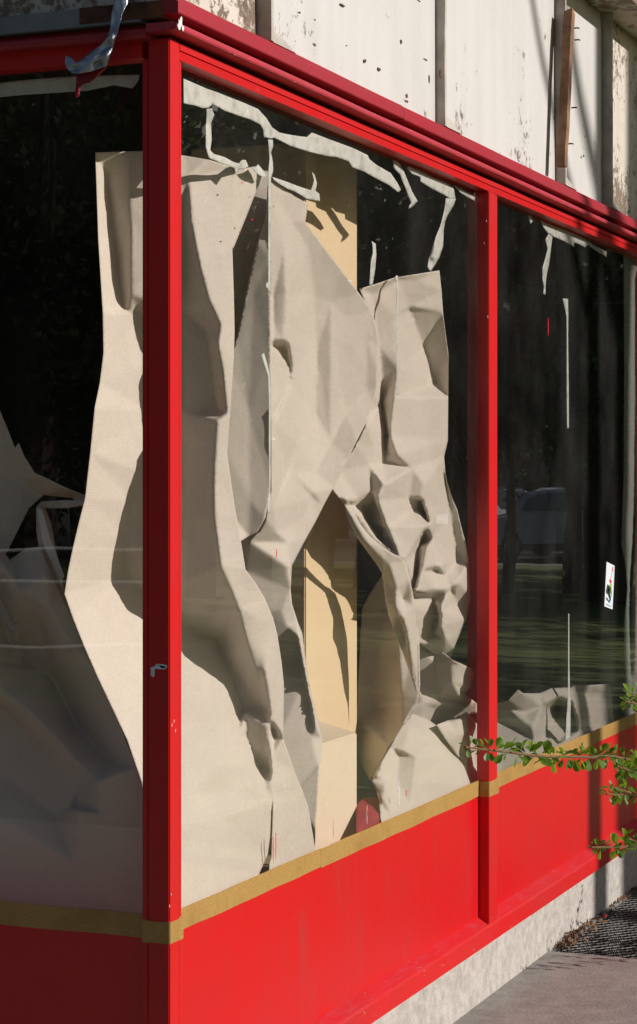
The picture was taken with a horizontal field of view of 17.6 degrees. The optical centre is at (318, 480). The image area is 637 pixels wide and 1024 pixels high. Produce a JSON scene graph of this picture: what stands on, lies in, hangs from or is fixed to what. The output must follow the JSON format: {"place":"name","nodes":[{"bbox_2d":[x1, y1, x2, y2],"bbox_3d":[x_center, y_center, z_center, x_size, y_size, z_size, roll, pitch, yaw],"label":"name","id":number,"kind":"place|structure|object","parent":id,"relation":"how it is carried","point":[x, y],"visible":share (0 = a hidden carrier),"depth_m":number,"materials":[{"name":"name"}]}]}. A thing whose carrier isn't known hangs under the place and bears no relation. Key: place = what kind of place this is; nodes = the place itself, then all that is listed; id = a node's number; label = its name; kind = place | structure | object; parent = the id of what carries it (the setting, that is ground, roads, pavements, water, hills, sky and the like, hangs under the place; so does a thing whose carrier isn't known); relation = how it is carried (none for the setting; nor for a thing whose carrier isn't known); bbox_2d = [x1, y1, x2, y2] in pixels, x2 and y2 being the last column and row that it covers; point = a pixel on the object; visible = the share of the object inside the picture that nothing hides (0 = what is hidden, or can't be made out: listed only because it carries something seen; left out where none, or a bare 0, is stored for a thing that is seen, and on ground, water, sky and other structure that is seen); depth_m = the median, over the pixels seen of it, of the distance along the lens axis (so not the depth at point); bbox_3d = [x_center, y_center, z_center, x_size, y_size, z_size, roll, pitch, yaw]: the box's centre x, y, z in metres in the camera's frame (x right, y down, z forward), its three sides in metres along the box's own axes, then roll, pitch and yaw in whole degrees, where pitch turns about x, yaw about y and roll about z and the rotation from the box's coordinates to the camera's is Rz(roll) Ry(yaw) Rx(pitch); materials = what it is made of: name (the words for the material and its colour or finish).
{"place":"outdoors","nodes":[
{"label":"outdoors","id":0,"kind":"place"},
{"bbox_2d":[453,951,636,1023],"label":"pavement","id":1,"kind":"structure","parent":0,"point":[548,987],"depth_m":6.55,"materials":[{"name":"concrete"}]},
{"bbox_2d":[459,683,636,859],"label":"leafy shrub","id":2,"kind":"object","parent":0,"point":[620,776],"visible":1,"depth_m":3.49,"materials":[{"name":"green plant"}]},
{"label":"light well","id":3,"kind":"structure","parent":0,"visible":0},
{"bbox_2d":[550,886,636,958],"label":"floor grate","id":4,"kind":"object","parent":3,"relation":"on","point":[611,916],"visible":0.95,"depth_m":7.48,"materials":[{"name":"grey metal"}]},
{"bbox_2d":[555,886,636,949],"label":"leaf litter","id":5,"kind":"object","parent":4,"relation":"on","point":[567,938],"visible":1,"depth_m":7.47,"materials":[{"name":"brown plant"}]},
{"label":"ground","id":6,"kind":"structure","parent":0,"visible":0},
{"bbox_2d":[0,0,636,1023],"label":"shop building","id":7,"kind":"structure","parent":6,"relation":"on","point":[486,72],"depth_m":8.25,"materials":[{"name":"concrete"}]},
{"bbox_2d":[0,547,142,913],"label":"paper sheet","id":8,"kind":"object","parent":7,"relation":"on","point":[71,812],"visible":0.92,"depth_m":4.78,"materials":[{"name":"grey paper"}]},
{"bbox_2d":[0,412,84,553],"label":"paper sheet","id":9,"kind":"object","parent":8,"relation":"on","point":[24,487],"visible":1,"depth_m":4.91,"materials":[{"name":"grey paper"}]},
{"bbox_2d":[36,500,83,610],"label":"paper sheet","id":10,"kind":"object","parent":8,"relation":"on","point":[43,505],"visible":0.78,"depth_m":4.84,"materials":[{"name":"grey paper"}]},
{"bbox_2d":[37,508,63,587],"bbox_3d":[-0.623,0.159,4.801,0.068,0.188,0.008,0,0,22],"label":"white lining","id":11,"kind":"object","parent":10,"relation":"attached to","point":[50,549],"visible":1,"depth_m":4.80,"materials":[{"name":"paper"}]},
{"bbox_2d":[191,143,356,733],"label":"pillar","id":12,"kind":"structure","parent":7,"relation":"on","point":[324,585],"depth_m":5.96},
{"bbox_2d":[268,721,356,852],"bbox_3d":[-0.018,0.837,5.661,0.133,0.322,0.339,0,0,22],"label":"ledge box","id":13,"kind":"object","parent":7,"relation":"on","point":[336,805],"visible":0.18,"depth_m":5.66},
{"bbox_2d":[0,0,636,1023],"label":"shopfront","id":14,"kind":"object","parent":7,"relation":"attached to","point":[372,924],"visible":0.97,"depth_m":5.16,"materials":[{"name":"red paint"}]},
{"bbox_2d":[0,75,139,96],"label":"tape strip","id":15,"kind":"object","parent":14,"relation":"attached to","point":[43,86],"visible":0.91,"depth_m":4.58,"materials":[{"name":"paper"}]},
{"bbox_2d":[65,0,127,73],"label":"foil strip","id":16,"kind":"object","parent":14,"relation":"hanging from","point":[98,57],"visible":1,"depth_m":4.42,"materials":[{"name":"silver metal"}]},
{"bbox_2d":[75,67,105,98],"bbox_3d":[-0.490,-0.864,4.439,0.072,0.083,0.004,0,0,12],"label":"red flap","id":17,"kind":"object","parent":16,"relation":"hanging from","point":[84,78],"visible":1,"depth_m":4.44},
{"bbox_2d":[151,664,166,676],"bbox_3d":[-0.344,0.410,4.439,0.040,0.030,0.001,0,0,22],"label":"post sticker","id":18,"kind":"object","parent":14,"relation":"attached to","point":[161,666],"visible":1,"depth_m":4.44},
{"bbox_2d":[64,151,314,907],"bbox_3d":[-0.299,0.121,5.008,0.300,1.769,0.839,0,0,22],"label":"paper sheet","id":19,"kind":"object","parent":14,"relation":"attached to","point":[238,777],"visible":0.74,"depth_m":4.86,"materials":[{"name":"beige paper"}]},
{"bbox_2d":[206,108,248,173],"bbox_3d":[-0.212,-0.786,4.820,0.010,0.134,0.250,0,0,22],"label":"tape strip","id":20,"kind":"object","parent":14,"relation":"attached to","point":[242,164],"visible":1,"depth_m":4.74,"materials":[{"name":"paper"}]},
{"bbox_2d":[232,167,263,247],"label":"paper sheet","id":21,"kind":"object","parent":14,"relation":"attached to","point":[246,189],"visible":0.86,"depth_m":4.96,"materials":[{"name":"beige paper"}]},
{"bbox_2d":[227,183,270,540],"bbox_3d":[-0.176,-0.292,5.084,0.122,0.895,0.034,0,0,-22],"label":"paper sheet","id":22,"kind":"object","parent":14,"relation":"attached to","point":[248,450],"visible":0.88,"depth_m":5.09,"materials":[{"name":"beige paper"}]},
{"bbox_2d":[232,171,267,343],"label":"paper sheet","id":23,"kind":"object","parent":14,"relation":"attached to","point":[244,249],"visible":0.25,"depth_m":5.18,"materials":[{"name":"beige paper"}]},
{"bbox_2d":[251,165,266,176],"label":"tape strip","id":24,"kind":"object","parent":14,"relation":"attached to","point":[258,169],"visible":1,"depth_m":4.98,"materials":[{"name":"paper"}]},
{"bbox_2d":[261,353,270,512],"bbox_3d":[-0.128,-0.115,5.022,0.012,0.392,0.032,0,0,22],"label":"tape strip","id":25,"kind":"object","parent":14,"relation":"attached to","point":[269,394],"visible":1,"depth_m":5.03,"materials":[{"name":"plastic"}]},
{"bbox_2d":[266,139,272,292],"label":"tape strip","id":26,"kind":"object","parent":14,"relation":"attached to","point":[270,145],"visible":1,"depth_m":5.03,"materials":[{"name":"paper"}]},
{"bbox_2d":[183,79,400,191],"bbox_3d":[-0.032,-0.857,5.239,0.002,0.077,1.404,0,0,22],"label":"tape strip","id":27,"kind":"object","parent":14,"relation":"attached to","point":[198,95],"visible":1,"depth_m":5.15,"materials":[{"name":"paper"}]},
{"bbox_2d":[272,172,319,200],"bbox_3d":[-0.058,-0.754,5.187,0.010,0.077,0.306,0,0,22],"label":"tape strip","id":28,"kind":"object","parent":14,"relation":"attached to","point":[312,194],"visible":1,"depth_m":5.23,"materials":[{"name":"paper"}]},
{"bbox_2d":[243,182,378,844],"bbox_3d":[-0.035,0.118,5.423,0.130,1.699,0.760,0,0,22],"label":"paper sheet","id":29,"kind":"object","parent":14,"relation":"attached to","point":[324,346],"visible":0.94,"depth_m":5.36,"materials":[{"name":"beige paper"}]},
{"bbox_2d":[369,242,375,284],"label":"tape strip","id":30,"kind":"object","parent":14,"relation":"attached to","point":[373,265],"visible":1,"depth_m":5.69,"materials":[{"name":"plastic"}]},
{"bbox_2d":[395,276,397,394],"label":"tape strip","id":31,"kind":"object","parent":14,"relation":"attached to","point":[396,278],"visible":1,"depth_m":5.86,"materials":[{"name":"plastic"}]},
{"bbox_2d":[398,762,399,796],"bbox_3d":[0.228,0.860,5.844,0.001,0.126,0.011,0,0,22],"label":"glass scrape","id":32,"kind":"object","parent":14,"relation":"attached to","point":[398,777],"visible":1,"depth_m":5.84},
{"bbox_2d":[332,270,470,657],"bbox_3d":[0.240,-0.036,6.078,0.110,1.206,1.086,0,0,22],"label":"paper sheet","id":33,"kind":"object","parent":14,"relation":"attached to","point":[391,488],"visible":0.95,"depth_m":6.14,"materials":[{"name":"beige paper"}]},
{"bbox_2d":[344,504,417,692],"bbox_3d":[0.177,0.348,5.862,0.054,0.568,0.475,0,0,22],"label":"paper sheet","id":34,"kind":"object","parent":33,"relation":"attached to","point":[399,600],"visible":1,"depth_m":5.97,"materials":[{"name":"beige paper"}]},
{"bbox_2d":[357,576,419,779],"bbox_3d":[0.214,0.579,6.200,0.192,0.628,0.207,0,0,-11],"label":"paper sheet","id":35,"kind":"object","parent":33,"relation":"attached to","point":[388,695],"visible":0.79,"depth_m":6.24,"materials":[{"name":"beige paper"}]},
{"bbox_2d":[404,643,476,724],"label":"paper sheet","id":36,"kind":"object","parent":33,"relation":"attached to","point":[446,681],"visible":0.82,"depth_m":6.50,"materials":[{"name":"beige paper"}]},
{"bbox_2d":[393,160,416,208],"bbox_3d":[0.247,-0.848,5.951,0.011,0.115,0.261,0,0,18],"label":"tape strip","id":37,"kind":"object","parent":14,"relation":"attached to","point":[400,171],"visible":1,"depth_m":5.97,"materials":[{"name":"paper"}]},
{"bbox_2d":[407,167,455,198],"bbox_3d":[0.338,-0.882,6.143,0.007,0.046,0.454,0,0,22],"label":"tape strip","id":38,"kind":"object","parent":14,"relation":"attached to","point":[444,188],"visible":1,"depth_m":6.16,"materials":[{"name":"paper"}]},
{"bbox_2d":[428,198,455,270],"bbox_3d":[0.374,-0.747,6.260,0.024,0.238,0.196,0,0,22],"label":"tape strip","id":39,"kind":"object","parent":14,"relation":"attached to","point":[436,250],"visible":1,"depth_m":6.25,"materials":[{"name":"paper"}]},
{"bbox_2d":[455,186,477,201],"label":"tape strip","id":40,"kind":"object","parent":14,"relation":"attached to","point":[468,195],"visible":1,"depth_m":6.46,"materials":[{"name":"paper"}]},
{"bbox_2d":[542,229,552,293],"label":"tape strip","id":41,"kind":"object","parent":14,"relation":"attached to","point":[548,239],"visible":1,"depth_m":7.29,"materials":[{"name":"plastic"}]},
{"bbox_2d":[563,298,568,428],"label":"tape strip","id":42,"kind":"object","parent":14,"relation":"attached to","point":[565,301],"visible":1,"depth_m":7.51,"materials":[{"name":"plastic"}]},
{"bbox_2d":[565,614,570,740],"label":"tape strip","id":43,"kind":"object","parent":14,"relation":"attached to","point":[568,723],"visible":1,"depth_m":7.52,"materials":[{"name":"plastic"}]},
{"bbox_2d":[541,221,606,256],"bbox_3d":[0.950,-0.884,7.616,0.002,0.048,0.908,0,0,22],"label":"tape strip","id":44,"kind":"object","parent":14,"relation":"attached to","point":[568,237],"visible":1,"depth_m":7.52,"materials":[{"name":"paper"}]},
{"bbox_2d":[604,562,614,608],"bbox_3d":[1.135,0.411,8.038,0.001,0.190,0.160,0,0,22],"label":"window sticker","id":45,"kind":"object","parent":14,"relation":"attached to","point":[609,586],"depth_m":8.04,"materials":[{"name":"paper"}]},
{"bbox_2d":[621,254,629,716],"bbox_3d":[1.446,0.129,8.887,0.038,2.089,1.215,0,0,22],"label":"window drape","id":46,"kind":"object","parent":14,"relation":"hanging from","point":[625,512],"depth_m":8.40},
{"bbox_2d":[356,797,380,832],"bbox_3d":[0.160,0.961,5.895,0.093,0.099,0.467,0,0,22],"label":"red cloth","id":47,"kind":"object","parent":7,"relation":"on","point":[367,812],"visible":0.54,"depth_m":5.79,"materials":[{"name":"red fabric"}]},
{"bbox_2d":[372,713,476,821],"bbox_3d":[0.313,0.871,6.238,0.111,0.317,0.911,0,0,22],"label":"paper sheet","id":48,"kind":"object","parent":7,"relation":"on","point":[433,765],"visible":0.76,"depth_m":6.15,"materials":[{"name":"beige paper"}]},
{"bbox_2d":[437,712,476,766],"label":"paper sheet","id":49,"kind":"object","parent":7,"relation":"on","point":[462,728],"visible":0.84,"depth_m":6.52,"materials":[{"name":"beige paper"}]},
{"bbox_2d":[497,684,613,771],"bbox_3d":[0.788,0.881,7.519,0.210,0.306,1.650,0,0,22],"label":"paper sheet","id":50,"kind":"object","parent":7,"relation":"on","point":[535,717],"visible":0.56,"depth_m":7.53,"materials":[{"name":"beige paper"}]},
{"bbox_2d":[556,8,579,167],"bbox_3d":[0.868,-1.363,7.164,0.045,0.564,0.160,0,0,22],"label":"wooden plank","id":51,"kind":"object","parent":7,"relation":"attached to","point":[568,40],"visible":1,"depth_m":7.14,"materials":[{"name":"brown wood"}]}
]}

